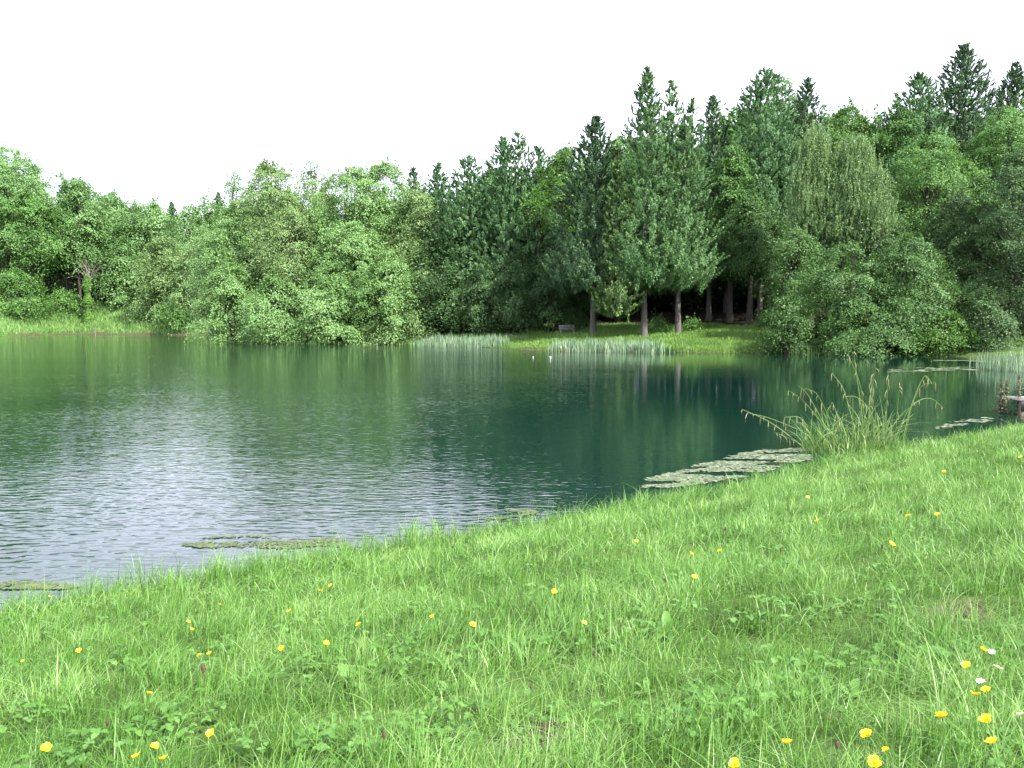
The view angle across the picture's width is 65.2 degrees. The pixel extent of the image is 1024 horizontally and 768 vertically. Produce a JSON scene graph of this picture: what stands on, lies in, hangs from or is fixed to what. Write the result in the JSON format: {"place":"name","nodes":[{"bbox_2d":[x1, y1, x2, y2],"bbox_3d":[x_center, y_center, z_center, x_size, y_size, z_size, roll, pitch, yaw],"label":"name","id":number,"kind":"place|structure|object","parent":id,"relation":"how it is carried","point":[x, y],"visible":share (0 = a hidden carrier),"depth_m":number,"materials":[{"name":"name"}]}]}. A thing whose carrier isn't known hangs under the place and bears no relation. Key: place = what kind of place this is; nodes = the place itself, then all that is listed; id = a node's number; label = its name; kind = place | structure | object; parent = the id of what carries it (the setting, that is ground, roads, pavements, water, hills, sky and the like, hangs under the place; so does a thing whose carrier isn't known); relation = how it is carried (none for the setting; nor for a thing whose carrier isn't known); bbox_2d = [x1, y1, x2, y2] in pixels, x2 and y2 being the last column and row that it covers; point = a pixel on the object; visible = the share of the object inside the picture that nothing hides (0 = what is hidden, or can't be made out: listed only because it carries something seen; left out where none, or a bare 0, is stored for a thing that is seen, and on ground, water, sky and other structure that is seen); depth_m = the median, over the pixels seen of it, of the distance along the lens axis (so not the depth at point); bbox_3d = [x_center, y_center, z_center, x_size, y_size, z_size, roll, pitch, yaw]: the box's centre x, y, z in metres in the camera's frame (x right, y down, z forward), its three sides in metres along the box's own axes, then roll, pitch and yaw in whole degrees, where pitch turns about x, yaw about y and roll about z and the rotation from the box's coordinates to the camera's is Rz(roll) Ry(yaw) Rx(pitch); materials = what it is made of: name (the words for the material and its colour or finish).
{"place":"outdoors","nodes":[
{"label":"outdoors","id":0,"kind":"place"},
{"bbox_2d":[0,334,1023,611],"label":"water","id":1,"kind":"structure","parent":0,"point":[116,452],"depth_m":18.32,"materials":[{"name":"teal liquid"}]},
{"bbox_2d":[0,580,79,589],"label":"algae raft","id":2,"kind":"object","parent":1,"relation":"on","point":[29,583],"visible":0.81,"depth_m":7.56,"materials":[{"name":"green plant"}]},
{"bbox_2d":[181,535,352,548],"bbox_3d":[-2.705,1.780,9.019,1.975,0.008,0.576,0,5,0],"label":"algae raft","id":3,"kind":"object","parent":1,"relation":"on","point":[234,543],"visible":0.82,"depth_m":8.95,"materials":[{"name":"green plant"}]},
{"bbox_2d":[547,336,670,352],"bbox_3d":[7.569,-3.253,63.552,9.822,1.550,5.366,1,5,10],"label":"reed bed","id":4,"kind":"object","parent":1,"relation":"in","point":[647,346],"visible":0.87,"depth_m":62.97,"materials":[{"name":"green plant"}]},
{"bbox_2d":[641,448,812,487],"bbox_3d":[3.861,1.399,13.759,5.317,0.044,1.333,-4,6,-44],"label":"floating leaf mat","id":5,"kind":"object","parent":1,"relation":"on","point":[679,476],"visible":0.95,"depth_m":13.54,"materials":[{"name":"green plant"}]},
{"bbox_2d":[969,344,1023,372],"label":"reed bed","id":6,"kind":"object","parent":1,"relation":"in","point":[1005,364],"visible":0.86,"depth_m":40.12,"materials":[{"name":"green plant"}]},
{"bbox_2d":[0,263,1023,767],"bbox_3d":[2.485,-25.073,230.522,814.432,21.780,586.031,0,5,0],"label":"ground","id":7,"kind":"structure","parent":0,"point":[718,313],"depth_m":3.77,"materials":[{"name":"green plant"}]},
{"bbox_2d":[0,260,65,322],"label":"shore bush","id":8,"kind":"object","parent":7,"relation":"on","point":[11,276],"visible":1,"depth_m":139.49,"materials":[{"name":"green plant"}]},
{"bbox_2d":[0,188,78,308],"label":"broadleaf tree","id":9,"kind":"object","parent":7,"relation":"on","point":[42,216],"visible":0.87,"depth_m":143.35,"materials":[{"name":"green plant"}]},
{"bbox_2d":[0,137,86,300],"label":"broadleaf tree","id":10,"kind":"object","parent":7,"relation":"on","point":[10,175],"visible":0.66,"depth_m":144.89,"materials":[{"name":"green plant"}]},
{"bbox_2d":[12,187,88,296],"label":"tree","id":11,"kind":"object","parent":7,"relation":"on","point":[49,279],"visible":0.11,"depth_m":156.60,"materials":[{"name":"green plant"}]},
{"bbox_2d":[28,283,95,319],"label":"shore bush","id":12,"kind":"object","parent":7,"relation":"on","point":[69,299],"visible":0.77,"depth_m":148.11,"materials":[{"name":"green plant"}]},
{"bbox_2d":[25,202,100,304],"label":"broadleaf tree","id":13,"kind":"object","parent":7,"relation":"on","point":[67,273],"visible":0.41,"depth_m":149.96,"materials":[{"name":"green plant"}]},
{"bbox_2d":[44,170,122,311],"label":"broadleaf tree","id":14,"kind":"object","parent":7,"relation":"on","point":[75,193],"visible":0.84,"depth_m":149.50,"materials":[{"name":"green plant"}]},
{"bbox_2d":[54,195,112,296],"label":"tree","id":15,"kind":"object","parent":7,"relation":"on","point":[72,280],"visible":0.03,"depth_m":159.27,"materials":[{"name":"green plant"}]},
{"bbox_2d":[69,258,110,322],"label":"ivy clad tree","id":16,"kind":"object","parent":7,"relation":"on","point":[87,288],"visible":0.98,"depth_m":145.71,"materials":[{"name":"green plant"}]},
{"bbox_2d":[80,187,149,298],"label":"broadleaf tree","id":17,"kind":"object","parent":7,"relation":"on","point":[123,207],"visible":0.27,"depth_m":155.32,"materials":[{"name":"green plant"}]},
{"bbox_2d":[76,235,155,310],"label":"broadleaf tree","id":18,"kind":"object","parent":7,"relation":"on","point":[122,270],"visible":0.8,"depth_m":151.00,"materials":[{"name":"green plant"}]},
{"bbox_2d":[118,287,161,322],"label":"shore bush","id":19,"kind":"object","parent":7,"relation":"on","point":[137,310],"visible":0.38,"depth_m":145.16,"materials":[{"name":"green plant"}]},
{"bbox_2d":[104,195,186,296],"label":"broadleaf tree","id":20,"kind":"object","parent":7,"relation":"on","point":[153,222],"visible":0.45,"depth_m":153.16,"materials":[{"name":"green plant"}]},
{"bbox_2d":[122,230,193,325],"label":"broadleaf tree","id":21,"kind":"object","parent":7,"relation":"on","point":[167,254],"visible":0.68,"depth_m":140.89,"materials":[{"name":"green plant"}]},
{"bbox_2d":[0,298,318,337],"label":"shore herbs","id":22,"kind":"object","parent":7,"relation":"on","point":[12,325],"visible":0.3,"depth_m":141.81,"materials":[{"name":"green plant"}]},
{"bbox_2d":[146,290,199,334],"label":"shore bush","id":23,"kind":"object","parent":7,"relation":"on","point":[179,322],"visible":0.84,"depth_m":134.41,"materials":[{"name":"green plant"}]},
{"bbox_2d":[144,200,214,305],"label":"broadleaf tree","id":24,"kind":"object","parent":7,"relation":"on","point":[187,222],"visible":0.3,"depth_m":149.24,"materials":[{"name":"green plant"}]},
{"bbox_2d":[160,234,211,331],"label":"broadleaf tree","id":25,"kind":"object","parent":7,"relation":"on","point":[183,258],"visible":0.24,"depth_m":136.14,"materials":[{"name":"green plant"}]},
{"bbox_2d":[190,177,221,228],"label":"broadleaf tree","id":26,"kind":"object","parent":7,"relation":"on","point":[205,205],"visible":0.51,"depth_m":155.14,"materials":[{"name":"green plant"}]},
{"bbox_2d":[175,221,250,335],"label":"tree","id":27,"kind":"object","parent":7,"relation":"on","point":[193,268],"visible":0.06,"depth_m":109.22,"materials":[{"name":"green plant"}]},
{"bbox_2d":[184,249,270,343],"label":"alder bush","id":28,"kind":"object","parent":7,"relation":"on","point":[233,284],"visible":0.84,"depth_m":86.51,"materials":[{"name":"green plant"}]},
{"bbox_2d":[209,163,247,223],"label":"broadleaf tree","id":29,"kind":"object","parent":7,"relation":"on","point":[232,190],"visible":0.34,"depth_m":147.16,"materials":[{"name":"green plant"}]},
{"bbox_2d":[174,199,283,333],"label":"broadleaf tree","id":30,"kind":"object","parent":7,"relation":"on","point":[220,232],"visible":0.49,"depth_m":90.16,"materials":[{"name":"green plant"}]},
{"bbox_2d":[180,198,294,329],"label":"tree","id":31,"kind":"object","parent":7,"relation":"on","point":[223,257],"visible":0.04,"depth_m":106.00,"materials":[{"name":"green plant"}]},
{"bbox_2d":[218,153,319,313],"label":"broadleaf tree","id":32,"kind":"object","parent":7,"relation":"on","point":[270,171],"visible":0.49,"depth_m":89.87,"materials":[{"name":"green plant"}]},
{"bbox_2d":[233,265,322,344],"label":"alder bush","id":33,"kind":"object","parent":7,"relation":"on","point":[275,321],"visible":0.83,"depth_m":83.59,"materials":[{"name":"green plant"}]},
{"bbox_2d":[242,197,323,334],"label":"broadleaf tree","id":34,"kind":"object","parent":7,"relation":"on","point":[296,228],"visible":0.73,"depth_m":86.20,"materials":[{"name":"green plant"}]},
{"bbox_2d":[277,159,344,319],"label":"broadleaf tree","id":35,"kind":"object","parent":7,"relation":"on","point":[311,184],"visible":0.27,"depth_m":95.02,"materials":[{"name":"green plant"}]},
{"bbox_2d":[198,336,427,344],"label":"reed bed","id":36,"kind":"object","parent":7,"relation":"on","point":[417,340],"visible":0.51,"depth_m":84.75,"materials":[{"name":"green plant"}]},
{"bbox_2d":[288,253,382,344],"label":"alder bush","id":37,"kind":"object","parent":7,"relation":"on","point":[341,327],"visible":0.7,"depth_m":83.24,"materials":[{"name":"green plant"}]},
{"bbox_2d":[295,156,397,322],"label":"broadleaf tree","id":38,"kind":"object","parent":7,"relation":"on","point":[346,179],"visible":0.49,"depth_m":88.95,"materials":[{"name":"green plant"}]},
{"bbox_2d":[306,214,402,332],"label":"broadleaf tree","id":39,"kind":"object","parent":7,"relation":"on","point":[348,244],"visible":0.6,"depth_m":85.07,"materials":[{"name":"green plant"}]},
{"bbox_2d":[351,319,402,344],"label":"alder bush","id":40,"kind":"object","parent":7,"relation":"on","point":[375,332],"visible":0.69,"depth_m":82.65,"materials":[{"name":"green plant"}]},
{"bbox_2d":[339,156,428,323],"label":"broadleaf tree","id":41,"kind":"object","parent":7,"relation":"on","point":[378,170],"visible":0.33,"depth_m":91.93,"materials":[{"name":"green plant"}]},
{"bbox_2d":[345,242,440,344],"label":"alder bush","id":42,"kind":"object","parent":7,"relation":"on","point":[395,265],"visible":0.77,"depth_m":82.84,"materials":[{"name":"green plant"}]},
{"bbox_2d":[371,181,452,307],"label":"broadleaf tree","id":43,"kind":"object","parent":7,"relation":"on","point":[408,228],"visible":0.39,"depth_m":88.12,"materials":[{"name":"green plant"}]},
{"bbox_2d":[390,290,446,343],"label":"alder bush","id":44,"kind":"object","parent":7,"relation":"on","point":[418,319],"visible":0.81,"depth_m":82.80,"materials":[{"name":"green plant"}]},
{"bbox_2d":[384,238,456,338],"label":"broadleaf tree","id":45,"kind":"object","parent":7,"relation":"on","point":[423,269],"visible":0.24,"depth_m":84.74,"materials":[{"name":"green plant"}]},
{"bbox_2d":[393,241,465,330],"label":"tree","id":46,"kind":"object","parent":7,"relation":"on","point":[426,256],"visible":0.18,"depth_m":84.46,"materials":[{"name":"green plant"}]},
{"bbox_2d":[400,162,462,326],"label":"cedar tree","id":47,"kind":"object","parent":7,"relation":"on","point":[438,194],"visible":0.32,"depth_m":88.80,"materials":[{"name":"green plant"}]},
{"bbox_2d":[419,250,478,335],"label":"shaded bush","id":48,"kind":"object","parent":7,"relation":"on","point":[445,301],"visible":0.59,"depth_m":82.05,"materials":[{"name":"green plant"}]},
{"bbox_2d":[399,221,500,333],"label":"tree","id":49,"kind":"object","parent":7,"relation":"on","point":[438,245],"visible":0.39,"depth_m":82.91,"materials":[{"name":"green plant"}]},
{"bbox_2d":[417,154,502,332],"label":"cedar tree","id":50,"kind":"object","parent":7,"relation":"on","point":[471,205],"visible":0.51,"depth_m":83.25,"materials":[{"name":"green plant"}]},
{"bbox_2d":[413,332,508,347],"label":"reed bed","id":51,"kind":"object","parent":7,"relation":"on","point":[450,341],"visible":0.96,"depth_m":75.33,"materials":[{"name":"green plant"}]},
{"bbox_2d":[449,256,523,335],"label":"shaded bush","id":52,"kind":"object","parent":7,"relation":"on","point":[478,322],"visible":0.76,"depth_m":80.16,"materials":[{"name":"green plant"}]},
{"bbox_2d":[464,135,535,330],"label":"cedar tree","id":53,"kind":"object","parent":7,"relation":"on","point":[498,171],"visible":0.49,"depth_m":81.42,"materials":[{"name":"green plant"}]},
{"bbox_2d":[0,490,1023,767],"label":"broadleaf weeds","id":54,"kind":"object","parent":7,"relation":"on","point":[448,718],"visible":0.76,"depth_m":3.01,"materials":[{"name":"green plant"}]},
{"bbox_2d":[479,131,559,328],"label":"cedar tree","id":55,"kind":"object","parent":7,"relation":"on","point":[526,185],"visible":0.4,"depth_m":80.35,"materials":[{"name":"green plant"}]},
{"bbox_2d":[490,247,550,335],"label":"shaded bush","id":56,"kind":"object","parent":7,"relation":"on","point":[512,314],"visible":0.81,"depth_m":78.62,"materials":[{"name":"green plant"}]},
{"bbox_2d":[509,184,557,329],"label":"broadleaf tree","id":57,"kind":"object","parent":7,"relation":"on","point":[537,221],"visible":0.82,"depth_m":79.14,"materials":[{"name":"green plant"}]},
{"bbox_2d":[520,282,576,332],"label":"shaded bush","id":58,"kind":"object","parent":7,"relation":"on","point":[545,313],"visible":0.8,"depth_m":77.21,"materials":[{"name":"green plant"}]},
{"bbox_2d":[522,218,590,330],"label":"broadleaf tree","id":59,"kind":"object","parent":7,"relation":"on","point":[543,248],"visible":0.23,"depth_m":78.25,"materials":[{"name":"green plant"}]},
{"bbox_2d":[522,138,594,326],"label":"broadleaf tree","id":60,"kind":"object","parent":7,"relation":"on","point":[557,163],"visible":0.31,"depth_m":79.67,"materials":[{"name":"green plant"}]},
{"bbox_2d":[561,285,600,330],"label":"shaded bush","id":61,"kind":"object","parent":7,"relation":"on","point":[580,324],"visible":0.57,"depth_m":78.26,"materials":[{"name":"green plant"}]},
{"bbox_2d":[533,115,641,333],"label":"cedar tree","id":62,"kind":"object","parent":7,"relation":"on","point":[579,269],"visible":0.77,"depth_m":71.55,"materials":[{"name":"green plant"}]},
{"bbox_2d":[593,133,640,321],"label":"broadleaf tree","id":63,"kind":"object","parent":7,"relation":"on","point":[615,148],"visible":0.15,"depth_m":82.41,"materials":[{"name":"green plant"}]},
{"bbox_2d":[590,66,694,336],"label":"cedar tree","id":64,"kind":"object","parent":7,"relation":"on","point":[614,300],"visible":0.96,"depth_m":68.48,"materials":[{"name":"green plant"}]},
{"bbox_2d":[639,611,672,641],"bbox_3d":[0.695,1.159,3.811,0.168,0.107,0.182,2,5,22],"label":"dock plant","id":65,"kind":"object","parent":7,"relation":"on","point":[665,615],"visible":0.65,"depth_m":3.83,"materials":[{"name":"green plant"}]},
{"bbox_2d":[648,310,674,334],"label":"nettle clump","id":66,"kind":"object","parent":7,"relation":"on","point":[659,322],"visible":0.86,"depth_m":72.46,"materials":[{"name":"green plant"}]},
{"bbox_2d":[636,79,730,333],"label":"cedar tree","id":67,"kind":"object","parent":7,"relation":"on","point":[694,274],"visible":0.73,"depth_m":69.28,"materials":[{"name":"green plant"}]},
{"bbox_2d":[647,160,723,310],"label":"tree","id":68,"kind":"object","parent":7,"relation":"on","point":[674,300],"visible":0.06,"depth_m":90.60,"materials":[{"name":"green plant"}]},
{"bbox_2d":[649,166,722,309],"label":"tree","id":69,"kind":"object","parent":7,"relation":"on","point":[690,303],"depth_m":90.36,"materials":[{"name":"green plant"}]},
{"bbox_2d":[388,321,989,355],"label":"bank grass","id":70,"kind":"structure","parent":7,"relation":"on","point":[631,330],"depth_m":70.61,"materials":[{"name":"green plant"}]},
{"bbox_2d":[683,94,742,320],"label":"cedar tree","id":71,"kind":"object","parent":7,"relation":"on","point":[712,146],"visible":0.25,"depth_m":77.64,"materials":[{"name":"green plant"}]},
{"bbox_2d":[703,137,747,312],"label":"tree","id":72,"kind":"object","parent":7,"relation":"on","point":[719,281],"visible":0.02,"depth_m":85.42,"materials":[{"name":"green plant"}]},
{"bbox_2d":[696,137,769,322],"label":"broadleaf tree","id":73,"kind":"object","parent":7,"relation":"on","point":[737,179],"visible":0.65,"depth_m":75.12,"materials":[{"name":"green plant"}]},
{"bbox_2d":[698,139,792,308],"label":"tree","id":74,"kind":"object","parent":7,"relation":"on","point":[743,292],"visible":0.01,"depth_m":85.95,"materials":[{"name":"green plant"}]},
{"bbox_2d":[708,183,796,324],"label":"broadleaf tree","id":75,"kind":"object","parent":7,"relation":"on","point":[754,203],"visible":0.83,"depth_m":73.10,"materials":[{"name":"green plant"}]},
{"bbox_2d":[701,66,826,318],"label":"cedar tree","id":76,"kind":"object","parent":7,"relation":"on","point":[765,132],"visible":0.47,"depth_m":75.65,"materials":[{"name":"green plant"}]},
{"bbox_2d":[741,63,812,306],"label":"tree","id":77,"kind":"object","parent":7,"relation":"on","point":[784,81],"visible":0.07,"depth_m":85.05,"materials":[{"name":"green plant"}]},
{"bbox_2d":[747,290,817,353],"bbox_3d":[20.088,-3.864,59.370,4.822,6.573,5.264,0,5,0],"label":"waterside bush","id":78,"kind":"object","parent":7,"relation":"on","point":[778,323],"visible":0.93,"depth_m":58.87,"materials":[{"name":"green plant"}]},
{"bbox_2d":[751,217,830,338],"bbox_3d":[22.778,-8.290,64.880,5.983,10.260,6.767,-4,6,-43],"label":"broadleaf tree","id":79,"kind":"object","parent":7,"relation":"on","point":[790,252],"visible":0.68,"depth_m":63.91,"materials":[{"name":"green plant"}]},
{"bbox_2d":[771,76,841,282],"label":"cedar tree","id":80,"kind":"object","parent":7,"relation":"on","point":[806,103],"visible":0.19,"depth_m":81.40,"materials":[{"name":"green plant"}]},
{"bbox_2d":[776,120,852,324],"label":"weeping birch tree","id":81,"kind":"object","parent":7,"relation":"on","point":[810,193],"visible":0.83,"depth_m":66.06,"materials":[{"name":"green plant"}]},
{"bbox_2d":[741,352,941,454],"bbox_3d":[6.648,0.344,15.483,4.205,1.939,2.563,0,5,0],"label":"sedge clump","id":82,"kind":"object","parent":7,"relation":"on","point":[836,443],"visible":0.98,"depth_m":15.45,"materials":[{"name":"green plant"}]},
{"bbox_2d":[777,234,913,354],"bbox_3d":[24.292,-5.987,60.051,10.085,10.467,10.600,0,5,0],"label":"waterside bush","id":83,"kind":"object","parent":7,"relation":"on","point":[835,276],"visible":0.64,"depth_m":58.59,"materials":[{"name":"green plant"}]},
{"bbox_2d":[801,131,899,292],"bbox_3d":[28.060,-12.166,66.420,7.357,16.919,7.340,2,5,28],"label":"weeping birch tree","id":84,"kind":"object","parent":7,"relation":"on","point":[858,171],"visible":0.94,"depth_m":64.74,"materials":[{"name":"green plant"}]},
{"bbox_2d":[819,96,895,259],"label":"broadleaf tree","id":85,"kind":"object","parent":7,"relation":"on","point":[859,123],"visible":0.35,"depth_m":87.19,"materials":[{"name":"green plant"}]},
{"bbox_2d":[797,295,942,357],"bbox_3d":[26.016,-3.332,57.324,9.488,6.037,9.173,0,5,0],"label":"waterside bush","id":86,"kind":"object","parent":7,"relation":"on","point":[865,335],"visible":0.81,"depth_m":55.47,"materials":[{"name":"green plant"}]},
{"bbox_2d":[824,209,918,306],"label":"broadleaf tree","id":87,"kind":"object","parent":7,"relation":"on","point":[871,245],"visible":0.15,"depth_m":66.03,"materials":[{"name":"green plant"}]},
{"bbox_2d":[823,226,971,354],"bbox_3d":[28.008,-6.146,59.398,10.205,10.917,9.354,4,6,38],"label":"waterside bush","id":88,"kind":"object","parent":7,"relation":"on","point":[907,255],"visible":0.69,"depth_m":56.94,"materials":[{"name":"green plant"}]},
{"bbox_2d":[868,92,927,192],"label":"broadleaf tree","id":89,"kind":"object","parent":7,"relation":"on","point":[899,123],"visible":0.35,"depth_m":84.93,"materials":[{"name":"green plant"}]},
{"bbox_2d":[840,146,961,292],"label":"tree","id":90,"kind":"object","parent":7,"relation":"on","point":[889,165],"visible":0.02,"depth_m":83.47,"materials":[{"name":"green plant"}]},
{"bbox_2d":[875,70,969,293],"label":"cedar tree","id":91,"kind":"object","parent":7,"relation":"on","point":[920,80],"visible":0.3,"depth_m":84.60,"materials":[{"name":"green plant"}]},
{"bbox_2d":[877,126,1005,323],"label":"broadleaf tree","id":92,"kind":"object","parent":7,"relation":"on","point":[932,169],"visible":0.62,"depth_m":68.20,"materials":[{"name":"green plant"}]},
{"bbox_2d":[908,306,993,356],"bbox_3d":[30.494,-3.164,56.559,6.054,4.752,5.718,0,5,0],"label":"waterside bush","id":93,"kind":"object","parent":7,"relation":"on","point":[953,330],"visible":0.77,"depth_m":55.63,"materials":[{"name":"green plant"}]},
{"bbox_2d":[896,182,1022,325],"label":"broadleaf tree","id":94,"kind":"object","parent":7,"relation":"on","point":[959,199],"visible":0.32,"depth_m":64.09,"materials":[{"name":"green plant"}]},
{"bbox_2d":[922,41,1007,202],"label":"cedar tree","id":95,"kind":"object","parent":7,"relation":"on","point":[966,73],"visible":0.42,"depth_m":85.33,"materials":[{"name":"green plant"}]},
{"bbox_2d":[926,146,1023,334],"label":"broadleaf tree","id":96,"kind":"object","parent":7,"relation":"on","point":[1009,173],"visible":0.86,"depth_m":60.53,"materials":[{"name":"green plant"}]},
{"bbox_2d":[949,102,1023,294],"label":"broadleaf tree","id":97,"kind":"object","parent":7,"relation":"on","point":[998,128],"visible":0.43,"depth_m":79.88,"materials":[{"name":"green plant"}]},
{"bbox_2d":[952,282,1023,351],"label":"waterside bush","id":98,"kind":"object","parent":7,"relation":"on","point":[1005,325],"visible":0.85,"depth_m":55.02,"materials":[{"name":"green plant"}]},
{"bbox_2d":[974,61,1023,160],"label":"cedar tree","id":99,"kind":"object","parent":7,"relation":"on","point":[1016,77],"visible":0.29,"depth_m":89.02,"materials":[{"name":"green plant"}]},
{"bbox_2d":[0,0,1023,229],"label":"sky","id":100,"kind":"structure","parent":0,"point":[144,98],"materials":[{"name":"white"}]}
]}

